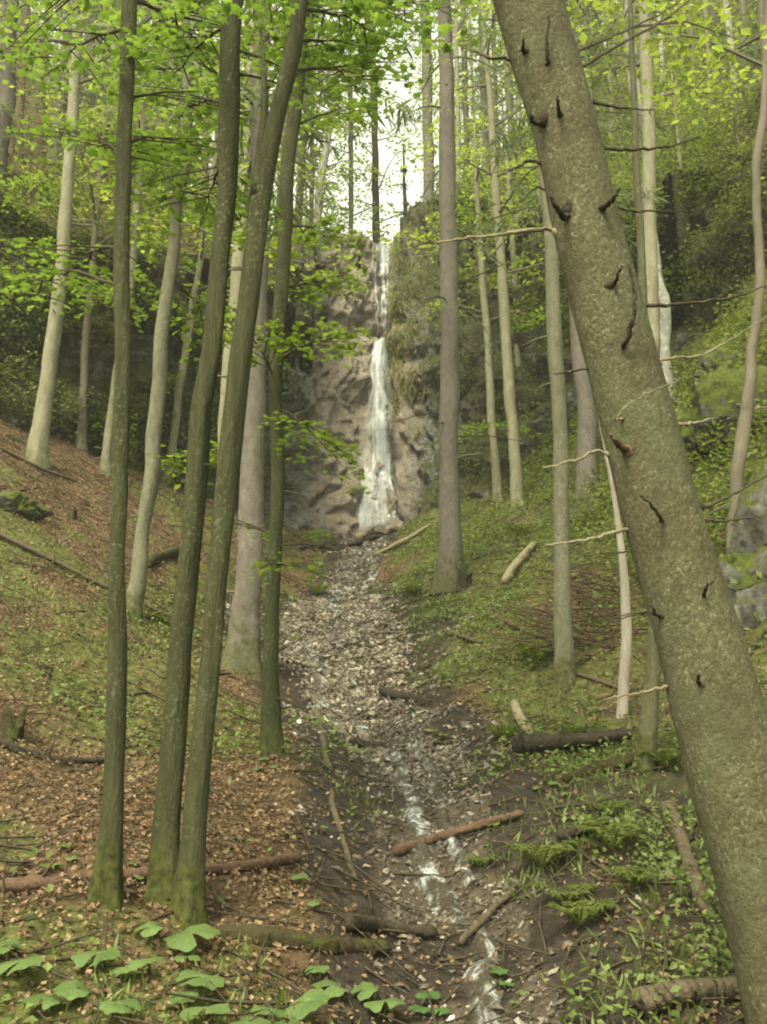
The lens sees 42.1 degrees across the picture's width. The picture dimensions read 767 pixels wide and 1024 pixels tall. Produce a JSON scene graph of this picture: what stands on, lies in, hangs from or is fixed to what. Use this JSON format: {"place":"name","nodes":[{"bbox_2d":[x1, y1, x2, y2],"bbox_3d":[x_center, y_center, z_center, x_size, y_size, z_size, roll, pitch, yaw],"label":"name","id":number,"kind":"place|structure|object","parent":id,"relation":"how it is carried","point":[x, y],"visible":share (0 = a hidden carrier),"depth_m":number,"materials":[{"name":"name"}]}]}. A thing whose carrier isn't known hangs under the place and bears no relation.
{"place":"outdoors","nodes":[
{"label":"outdoors","id":0,"kind":"place"},
{"bbox_2d":[17,0,653,245],"label":"sky","id":1,"kind":"structure","parent":0,"point":[396,198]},
{"bbox_2d":[359,237,395,527],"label":"waterfall","id":2,"kind":"structure","parent":0,"point":[384,257],"depth_m":31.89,"materials":[{"name":"white liquid"}]},
{"bbox_2d":[0,0,766,1023],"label":"ground","id":3,"kind":"structure","parent":0,"point":[558,924],"depth_m":6.16,"materials":[{"name":"soil"}]},
{"bbox_2d":[0,704,26,741],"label":"tree stump","id":4,"kind":"object","parent":3,"relation":"on","point":[12,725],"visible":0.68,"depth_m":6.63,"materials":[{"name":"brown wood"}]},
{"bbox_2d":[0,939,44,975],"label":"butterbur plant","id":5,"kind":"object","parent":3,"relation":"on","point":[23,964],"visible":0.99,"depth_m":3.44,"materials":[{"name":"green plant"}]},
{"bbox_2d":[15,0,29,157],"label":"dead tree","id":6,"kind":"object","parent":3,"relation":"on","point":[23,83],"visible":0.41,"depth_m":26.10,"materials":[{"name":"wood"}]},
{"bbox_2d":[0,491,52,518],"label":"boulder","id":7,"kind":"object","parent":3,"relation":"on","point":[22,504],"visible":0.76,"depth_m":12.22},
{"bbox_2d":[0,447,76,481],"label":"fallen branch","id":8,"kind":"object","parent":3,"relation":"on","point":[14,455],"visible":0.98,"depth_m":16.36,"materials":[{"name":"brown wood"}]},
{"bbox_2d":[0,0,96,193],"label":"spruce tree","id":9,"kind":"object","parent":3,"relation":"on","point":[8,96],"visible":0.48,"depth_m":22.67,"materials":[{"name":"green plant"}]},
{"bbox_2d":[0,733,103,764],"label":"slope branch","id":10,"kind":"object","parent":3,"relation":"on","point":[8,745],"visible":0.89,"depth_m":6.42,"materials":[{"name":"brown wood"}]},
{"bbox_2d":[21,980,90,1010],"bbox_3d":[-1.071,1.596,3.255,0.217,0.089,0.136,3,-13,-15],"label":"butterbur plant","id":11,"kind":"object","parent":3,"relation":"on","point":[66,990],"visible":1,"depth_m":3.24,"materials":[{"name":"green plant"}]},
{"bbox_2d":[16,0,137,178],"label":"spruce tree","id":12,"kind":"object","parent":3,"relation":"on","point":[61,77],"visible":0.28,"depth_m":27.21,"materials":[{"name":"green plant"}]},
{"bbox_2d":[0,532,171,617],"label":"long branch","id":13,"kind":"object","parent":3,"relation":"on","point":[12,540],"visible":0.74,"depth_m":11.15,"materials":[{"name":"brown wood"}]},
{"bbox_2d":[49,0,148,163],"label":"spruce tree","id":14,"kind":"object","parent":3,"relation":"on","point":[89,36],"visible":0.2,"depth_m":30.73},
{"bbox_2d":[71,947,140,1014],"bbox_3d":[-0.902,1.596,3.369,0.221,0.138,0.593,7,-15,-27],"label":"butterbur plant","id":15,"kind":"object","parent":3,"relation":"on","point":[81,960],"visible":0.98,"depth_m":3.49,"materials":[{"name":"green plant"}]},
{"bbox_2d":[0,80,217,453],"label":"tree","id":16,"kind":"object","parent":3,"relation":"on","point":[97,201],"visible":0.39,"depth_m":20.14,"materials":[{"name":"green plant"}]},
{"bbox_2d":[0,0,219,469],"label":"tree","id":17,"kind":"object","parent":3,"relation":"on","point":[37,450],"visible":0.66,"depth_m":17.68,"materials":[{"name":"green plant"}]},
{"bbox_2d":[90,249,138,460],"bbox_3d":[-5.633,-3.432,20.771,1.443,5.197,1.532,0,-13,0],"label":"tree","id":18,"kind":"object","parent":3,"relation":"on","point":[109,385],"visible":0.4,"depth_m":20.35,"materials":[{"name":"green plant"}]},
{"bbox_2d":[0,0,259,912],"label":"tree","id":19,"kind":"object","parent":3,"relation":"on","point":[106,884],"visible":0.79,"depth_m":5.00,"materials":[{"name":"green plant"}]},
{"bbox_2d":[51,0,216,476],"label":"tree","id":20,"kind":"object","parent":3,"relation":"on","point":[105,464],"visible":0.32,"depth_m":20.13,"materials":[{"name":"green plant"}]},
{"bbox_2d":[128,922,163,973],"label":"butterbur plant","id":21,"kind":"object","parent":3,"relation":"on","point":[152,929],"visible":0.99,"depth_m":3.92,"materials":[{"name":"green plant"}]},
{"bbox_2d":[0,843,301,892],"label":"fallen pole","id":22,"kind":"object","parent":3,"relation":"on","point":[26,884],"visible":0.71,"depth_m":4.57,"materials":[{"name":"brown wood"}]},
{"bbox_2d":[80,1,239,202],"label":"tree","id":23,"kind":"object","parent":3,"relation":"on","point":[167,125],"visible":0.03,"depth_m":32.52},
{"bbox_2d":[148,546,179,568],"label":"wall log","id":24,"kind":"object","parent":3,"relation":"on","point":[167,553],"depth_m":14.30,"materials":[{"name":"brown wood"}]},
{"bbox_2d":[36,0,323,623],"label":"tree","id":25,"kind":"object","parent":3,"relation":"on","point":[154,464],"visible":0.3,"depth_m":11.29,"materials":[{"name":"green plant"}]},
{"bbox_2d":[163,924,220,968],"bbox_3d":[-0.754,1.699,3.859,0.230,0.132,0.358,0,-13,0],"label":"butterbur plant","id":26,"kind":"object","parent":3,"relation":"on","point":[184,941],"visible":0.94,"depth_m":3.89,"materials":[{"name":"green plant"}]},
{"bbox_2d":[166,970,230,1021],"bbox_3d":[-0.626,1.641,3.329,0.205,0.137,0.370,3,-13,-14],"label":"butterbur plant","id":27,"kind":"object","parent":3,"relation":"on","point":[202,979],"visible":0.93,"depth_m":3.36,"materials":[{"name":"green plant"}]},
{"bbox_2d":[137,0,275,232],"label":"tree","id":28,"kind":"object","parent":3,"relation":"on","point":[207,160],"visible":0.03,"depth_m":34.47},
{"bbox_2d":[142,35,276,485],"bbox_3d":[-4.447,-5.953,23.180,3.896,11.143,4.570,0,-13,0],"label":"tree","id":29,"kind":"object","parent":3,"relation":"on","point":[182,373],"visible":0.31,"depth_m":22.66,"materials":[{"name":"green plant"}]},
{"bbox_2d":[89,0,385,908],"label":"tree","id":30,"kind":"object","parent":3,"relation":"on","point":[227,100],"visible":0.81,"depth_m":4.82,"materials":[{"name":"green plant"}]},
{"bbox_2d":[100,1,378,585],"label":"tree","id":31,"kind":"object","parent":3,"relation":"on","point":[237,258],"visible":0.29,"depth_m":16.77,"materials":[{"name":"green plant"}]},
{"bbox_2d":[63,0,451,680],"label":"spruce tree","id":32,"kind":"object","parent":3,"relation":"on","point":[241,652],"visible":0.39,"depth_m":10.28,"materials":[{"name":"plant"}]},
{"bbox_2d":[229,1016,300,1023],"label":"butterbur plant","id":33,"kind":"object","parent":3,"relation":"on","point":[245,1020],"visible":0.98,"depth_m":3.20,"materials":[{"name":"green plant"}]},
{"bbox_2d":[251,988,329,1022],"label":"butterbur plant","id":34,"kind":"object","parent":3,"relation":"on","point":[314,999],"visible":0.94,"depth_m":3.38,"materials":[{"name":"green plant"}]},
{"bbox_2d":[214,923,391,956],"bbox_3d":[-0.308,1.808,4.168,0.788,0.186,0.208,5,-14,-21],"label":"mossy log","id":35,"kind":"object","parent":3,"relation":"on","point":[335,945],"visible":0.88,"depth_m":4.09,"materials":[{"name":"brown wood"}]},
{"bbox_2d":[203,2,415,761],"bbox_3d":[-0.669,-3.577,8.152,2.946,11.123,2.122,0,-13,0],"label":"tree","id":36,"kind":"object","parent":3,"relation":"on","point":[271,732],"visible":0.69,"depth_m":7.42,"materials":[{"name":"green plant"}]},
{"bbox_2d":[303,529,336,545],"bbox_3d":[-1.694,0.765,25.820,0.992,0.692,0.803,0,-13,0],"label":"boulder","id":37,"kind":"object","parent":3,"relation":"on","point":[324,536],"visible":0.53,"depth_m":25.55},
{"bbox_2d":[299,26,348,224],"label":"tree","id":38,"kind":"object","parent":3,"relation":"on","point":[311,205],"visible":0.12,"depth_m":41.33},
{"bbox_2d":[302,965,347,998],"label":"butterbur plant","id":39,"kind":"object","parent":3,"relation":"on","point":[334,989],"visible":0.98,"depth_m":3.85,"materials":[{"name":"green plant"}]},
{"bbox_2d":[0,0,654,249],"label":"distant foliage","id":40,"kind":"object","parent":3,"relation":"on","point":[321,172],"visible":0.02,"depth_m":57.98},
{"bbox_2d":[0,0,655,242],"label":"distant needle foliage","id":41,"kind":"object","parent":3,"relation":"on","point":[300,133],"visible":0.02,"depth_m":48.40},
{"bbox_2d":[169,0,488,930],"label":"tree","id":42,"kind":"object","parent":3,"relation":"on","point":[189,900],"visible":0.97,"depth_m":4.74,"materials":[{"name":"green plant"}]},
{"bbox_2d":[278,0,379,237],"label":"tree","id":43,"kind":"object","parent":3,"relation":"on","point":[322,179],"visible":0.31,"depth_m":38.97,"materials":[{"name":"green plant"}]},
{"bbox_2d":[313,707,356,879],"bbox_3d":[-0.424,1.885,7.323,0.105,1.031,4.116,1,-13,-6],"label":"bank branch","id":44,"kind":"object","parent":3,"relation":"on","point":[331,797],"visible":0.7,"depth_m":6.01,"materials":[{"name":"brown wood"}]},
{"bbox_2d":[299,534,383,551],"bbox_3d":[-1.016,0.789,25.562,0.788,1.189,4.572,-5,-14,20],"label":"foot log","id":45,"kind":"object","parent":3,"relation":"on","point":[369,538],"visible":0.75,"depth_m":25.46,"materials":[{"name":"brown wood"}]},
{"bbox_2d":[302,1,397,242],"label":"tree","id":46,"kind":"object","parent":3,"relation":"on","point":[352,136],"visible":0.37,"depth_m":43.26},
{"bbox_2d":[0,0,718,244],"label":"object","id":47,"kind":"object","parent":3,"relation":"on","point":[301,185],"visible":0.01,"depth_m":41.72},
{"bbox_2d":[324,10,422,242],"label":"spruce tree","id":48,"kind":"object","parent":3,"relation":"on","point":[375,185],"visible":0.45,"depth_m":44.45,"materials":[{"name":"green plant"}]},
{"bbox_2d":[349,982,406,1014],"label":"butterbur plant","id":49,"kind":"object","parent":3,"relation":"on","point":[368,990],"visible":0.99,"depth_m":3.82,"materials":[{"name":"green plant"}]},
{"bbox_2d":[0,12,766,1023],"bbox_3d":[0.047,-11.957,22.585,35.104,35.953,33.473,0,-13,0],"label":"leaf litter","id":50,"kind":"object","parent":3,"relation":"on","point":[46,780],"visible":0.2,"depth_m":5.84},
{"bbox_2d":[0,0,766,645],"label":"bank undergrowth","id":51,"kind":"object","parent":3,"relation":"on","point":[684,400],"visible":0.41,"depth_m":22.02,"materials":[{"name":"green plant"}]},
{"bbox_2d":[0,287,766,1023],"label":"ground cover undergrowth","id":52,"kind":"object","parent":3,"relation":"on","point":[628,817],"visible":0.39,"depth_m":6.90,"materials":[{"name":"green plant"}]},
{"bbox_2d":[0,302,766,1023],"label":"twig litter","id":53,"kind":"object","parent":3,"relation":"on","point":[308,872],"visible":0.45,"depth_m":5.99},
{"bbox_2d":[341,915,437,937],"bbox_3d":[-0.008,1.867,4.506,0.482,0.138,0.220,8,-15,-31],"label":"wet log","id":54,"kind":"object","parent":3,"relation":"on","point":[362,924],"visible":0.93,"depth_m":4.52,"materials":[{"name":"brown wood"}]},
{"bbox_2d":[378,686,431,704],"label":"bridge log","id":55,"kind":"object","parent":3,"relation":"on","point":[391,692],"visible":0.92,"depth_m":9.51,"materials":[{"name":"brown wood"}]},
{"bbox_2d":[398,144,411,224],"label":"spruce tree","id":56,"kind":"object","parent":3,"relation":"on","point":[405,204],"visible":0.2,"depth_m":43.14,"materials":[{"name":"green plant"}]},
{"bbox_2d":[382,0,468,201],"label":"spruce tree","id":57,"kind":"object","parent":3,"relation":"on","point":[427,162],"visible":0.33,"depth_m":37.21,"materials":[{"name":"plant"}]},
{"bbox_2d":[408,990,449,1015],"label":"leafy plant","id":58,"kind":"object","parent":3,"relation":"on","point":[433,995],"visible":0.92,"depth_m":3.86,"materials":[{"name":"green plant"}]},
{"bbox_2d":[409,0,501,181],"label":"tree","id":59,"kind":"object","parent":3,"relation":"on","point":[456,26],"visible":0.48,"depth_m":34.38,"materials":[{"name":"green plant"}]},
{"bbox_2d":[389,0,536,596],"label":"spruce tree","id":60,"kind":"object","parent":3,"relation":"on","point":[450,544],"visible":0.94,"depth_m":16.40,"materials":[{"name":"grey plant"}]},
{"bbox_2d":[196,520,733,1023],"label":"stream rubble","id":61,"kind":"object","parent":3,"relation":"on","point":[316,644],"visible":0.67,"depth_m":8.88,"materials":[{"name":"stone"}]},
{"bbox_2d":[392,810,524,855],"bbox_3d":[0.427,1.851,5.767,0.769,0.247,0.192,1,-13,-5],"label":"branch stick","id":62,"kind":"object","parent":61,"relation":"on","point":[402,848],"visible":0.93,"depth_m":5.75,"materials":[{"name":"red wood"}]},
{"bbox_2d":[433,2,503,194],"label":"spruce tree","id":63,"kind":"object","parent":3,"relation":"on","point":[465,110],"visible":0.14,"depth_m":40.74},
{"bbox_2d":[379,0,562,511],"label":"tree","id":64,"kind":"object","parent":3,"relation":"on","point":[515,460],"visible":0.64,"depth_m":23.46,"materials":[{"name":"green plant"}]},
{"bbox_2d":[408,118,551,503],"bbox_3d":[2.739,-5.642,26.950,3.544,11.352,4.229,-11,-17,39],"label":"tree","id":65,"kind":"object","parent":3,"relation":"on","point":[497,487],"visible":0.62,"depth_m":26.81,"materials":[{"name":"green plant"}]},
{"bbox_2d":[458,887,515,944],"bbox_3d":[0.481,1.905,4.710,0.066,0.196,0.504,-9,-16,35],"label":"stream stick","id":66,"kind":"object","parent":3,"relation":"on","point":[468,933],"visible":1,"depth_m":4.67,"materials":[{"name":"brown wood"}]},
{"bbox_2d":[437,106,544,365],"bbox_3d":[3.544,-6.228,28.145,3.722,11.125,3.047,-7,-15,28],"label":"tree","id":67,"kind":"object","parent":3,"relation":"on","point":[517,351],"visible":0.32,"depth_m":28.36,"materials":[{"name":"green plant"}]},
{"bbox_2d":[455,24,527,201],"bbox_3d":[4.922,-18.631,37.938,5.463,15.125,7.638,0,-13,0],"label":"tree","id":68,"kind":"object","parent":3,"relation":"on","point":[508,105],"visible":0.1,"depth_m":37.23,"materials":[{"name":"green plant"}]},
{"bbox_2d":[459,1,526,197],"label":"spruce tree","id":69,"kind":"object","parent":3,"relation":"on","point":[482,103],"visible":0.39,"depth_m":35.03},
{"bbox_2d":[501,542,535,583],"bbox_3d":[2.080,0.738,14.810,0.200,0.958,2.051,-5,-14,20],"label":"slope stick","id":70,"kind":"object","parent":3,"relation":"on","point":[514,565],"visible":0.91,"depth_m":14.13,"materials":[{"name":"brown wood"}]},
{"bbox_2d":[510,699,532,733],"bbox_3d":[1.133,1.674,8.138,0.100,0.324,0.960,0,-13,0],"label":"yellow stub","id":71,"kind":"object","parent":3,"relation":"on","point":[514,703],"visible":0.74,"depth_m":8.22,"materials":[{"name":"brown wood"}]},
{"bbox_2d":[511,641,574,661],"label":"fern","id":72,"kind":"object","parent":3,"relation":"on","point":[530,652],"visible":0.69,"depth_m":9.48,"materials":[{"name":"green plant"}]},
{"bbox_2d":[496,836,591,867],"bbox_3d":[0.823,1.757,5.126,0.414,0.146,0.417,-7,-15,29],"label":"fern","id":73,"kind":"object","parent":3,"relation":"on","point":[554,851],"visible":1,"depth_m":5.10,"materials":[{"name":"green plant"}]},
{"bbox_2d":[419,0,691,521],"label":"spruce tree","id":74,"kind":"object","parent":3,"relation":"on","point":[587,432],"visible":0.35,"depth_m":17.75,"materials":[{"name":"plant"}]},
{"bbox_2d":[475,557,647,655],"bbox_3d":[2.192,0.919,10.724,2.302,1.499,3.890,-2,-13,8],"label":"brushwood pile","id":75,"kind":"object","parent":3,"relation":"on","point":[581,595],"visible":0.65,"depth_m":10.08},
{"bbox_2d":[424,0,701,693],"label":"tree","id":76,"kind":"object","parent":3,"relation":"on","point":[564,672],"visible":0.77,"depth_m":9.26,"materials":[{"name":"green plant"}]},
{"bbox_2d":[522,881,605,903],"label":"fern","id":77,"kind":"object","parent":3,"relation":"on","point":[572,894],"visible":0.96,"depth_m":4.59,"materials":[{"name":"green plant"}]},
{"bbox_2d":[512,723,631,753],"bbox_3d":[1.323,1.595,7.010,0.834,0.218,0.146,-1,-13,5],"label":"dark log","id":78,"kind":"object","parent":3,"relation":"on","point":[528,743],"visible":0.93,"depth_m":6.97,"materials":[{"name":"brown wood"}]},
{"bbox_2d":[539,896,624,924],"bbox_3d":[0.886,1.749,4.340,0.348,0.105,0.346,-11,-17,40],"label":"fern","id":79,"kind":"object","parent":3,"relation":"on","point":[591,910],"visible":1,"depth_m":4.33,"materials":[{"name":"green plant"}]},
{"bbox_2d":[556,818,615,840],"bbox_3d":[1.076,1.692,5.298,0.323,0.122,0.081,0,-13,0],"label":"stub log","id":80,"kind":"object","parent":3,"relation":"on","point":[560,835],"visible":0.66,"depth_m":5.27,"materials":[{"name":"brown wood"}]},
{"bbox_2d":[433,0,766,1023],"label":"leaning spruce tree","id":81,"kind":"object","parent":3,"relation":"on","point":[717,704],"visible":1,"depth_m":3.21,"materials":[{"name":"brown plant"}]},
{"bbox_2d":[529,0,679,156],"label":"tree","id":82,"kind":"object","parent":3,"relation":"on","point":[610,73],"visible":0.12,"depth_m":37.24,"materials":[{"name":"green plant"}]},
{"bbox_2d":[574,1,641,166],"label":"spruce tree","id":83,"kind":"object","parent":3,"relation":"on","point":[584,23],"visible":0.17,"depth_m":33.98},
{"bbox_2d":[566,817,653,847],"bbox_3d":[1.155,1.656,5.114,0.472,0.148,0.438,-10,-16,36],"label":"fern","id":84,"kind":"object","parent":3,"relation":"on","point":[610,830],"visible":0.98,"depth_m":5.07,"materials":[{"name":"green plant"}]},
{"bbox_2d":[597,414,631,718],"bbox_3d":[1.869,-0.063,8.238,0.260,3.728,0.101,-2,-13,7],"label":"dead tree","id":85,"kind":"object","parent":3,"relation":"on","point":[624,665],"visible":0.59,"depth_m":8.01,"materials":[{"name":"wood"}]},
{"bbox_2d":[562,745,670,783],"bbox_3d":[1.512,1.636,6.448,0.796,0.252,0.132,4,-14,-17],"label":"root log","id":86,"kind":"object","parent":3,"relation":"on","point":[609,763],"visible":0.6,"depth_m":6.41,"materials":[{"name":"brown wood"}]},
{"bbox_2d":[483,0,766,774],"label":"tree","id":87,"kind":"object","parent":3,"relation":"on","point":[647,737],"visible":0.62,"depth_m":7.25,"materials":[{"name":"green plant"}]},
{"bbox_2d":[596,866,662,886],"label":"fern","id":88,"kind":"object","parent":3,"relation":"on","point":[620,870],"visible":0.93,"depth_m":4.46,"materials":[{"name":"green plant"}]},
{"bbox_2d":[577,0,723,411],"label":"birch tree","id":89,"kind":"object","parent":3,"relation":"on","point":[665,321],"visible":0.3,"depth_m":18.03,"materials":[{"name":"white plant"}]},
{"bbox_2d":[634,748,679,766],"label":"fern","id":90,"kind":"object","parent":3,"relation":"on","point":[668,759],"visible":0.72,"depth_m":6.33,"materials":[{"name":"green plant"}]},
{"bbox_2d":[607,100,710,183],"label":"sapling","id":91,"kind":"object","parent":3,"relation":"on","point":[660,150],"visible":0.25,"depth_m":25.51,"materials":[{"name":"green plant"}]},
{"bbox_2d":[581,0,760,357],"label":"tree","id":92,"kind":"object","parent":3,"relation":"on","point":[648,118],"visible":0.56,"depth_m":17.38,"materials":[{"name":"green plant"}]},
{"bbox_2d":[585,0,766,554],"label":"tree","id":93,"kind":"object","parent":3,"relation":"on","point":[740,450],"visible":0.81,"depth_m":10.79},
{"bbox_2d":[600,0,757,99],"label":"tree","id":94,"kind":"object","parent":3,"relation":"on","point":[690,31],"visible":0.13,"depth_m":34.58,"materials":[{"name":"green plant"}]},
{"bbox_2d":[629,976,740,1018],"bbox_3d":[1.112,1.714,3.521,0.516,0.130,0.121,4,-13,-15],"label":"smooth log","id":95,"kind":"object","parent":3,"relation":"on","point":[645,1002],"visible":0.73,"depth_m":3.47,"materials":[{"name":"brown wood"}]},
{"bbox_2d":[660,800,710,913],"bbox_3d":[1.496,1.677,4.953,0.102,0.393,1.531,-2,-13,10],"label":"broken log","id":96,"kind":"object","parent":3,"relation":"on","point":[682,842],"visible":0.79,"depth_m":4.78,"materials":[{"name":"brown wood"}]},
{"bbox_2d":[629,42,741,207],"bbox_3d":[7.340,-8.038,24.101,2.759,6.205,2.840,0,-13,0],"label":"tree","id":97,"kind":"object","parent":3,"relation":"on","point":[694,141],"visible":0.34,"depth_m":24.33,"materials":[{"name":"green plant"}]},
{"bbox_2d":[622,0,758,108],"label":"tree","id":98,"kind":"object","parent":3,"relation":"on","point":[728,22],"visible":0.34,"depth_m":30.06,"materials":[{"name":"green plant"}]},
{"bbox_2d":[675,412,707,465],"bbox_3d":[4.618,-0.936,14.245,1.789,1.001,1.324,-5,-14,21],"label":"boulder","id":99,"kind":"object","parent":3,"relation":"on","point":[691,438],"visible":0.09,"depth_m":13.81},
{"bbox_2d":[673,0,766,142],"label":"spruce tree","id":100,"kind":"object","parent":3,"relation":"on","point":[760,4],"visible":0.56,"depth_m":25.47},
{"bbox_2d":[678,92,766,201],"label":"sapling","id":101,"kind":"object","parent":3,"relation":"on","point":[704,112],"visible":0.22,"depth_m":23.76,"materials":[{"name":"green plant"}]},
{"bbox_2d":[683,343,764,391],"bbox_3d":[5.708,-2.294,16.313,1.383,0.899,1.132,0,-13,0],"label":"boulder","id":102,"kind":"object","parent":3,"relation":"on","point":[702,362],"visible":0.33,"depth_m":15.99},
{"bbox_2d":[688,364,766,453],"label":"boulder","id":103,"kind":"object","parent":3,"relation":"on","point":[716,391],"visible":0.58,"depth_m":13.15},
{"bbox_2d":[717,546,766,633],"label":"boulder","id":104,"kind":"object","parent":3,"relation":"on","point":[746,610],"visible":0.34,"depth_m":9.20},
{"bbox_2d":[729,458,766,553],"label":"rock outcrop","id":105,"kind":"object","parent":3,"relation":"on","point":[757,498],"visible":0.34,"depth_m":9.74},
{"bbox_2d":[0,146,766,536],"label":"cliff","id":106,"kind":"structure","parent":0,"point":[338,400],"depth_m":28.01,"materials":[{"name":"stone"}]},
{"bbox_2d":[367,236,429,445],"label":"cliff grass","id":107,"kind":"structure","parent":106,"relation":"on","point":[396,356],"depth_m":32.01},
{"bbox_2d":[291,536,504,1023],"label":"stream water","id":108,"kind":"structure","parent":0,"point":[439,895],"depth_m":5.62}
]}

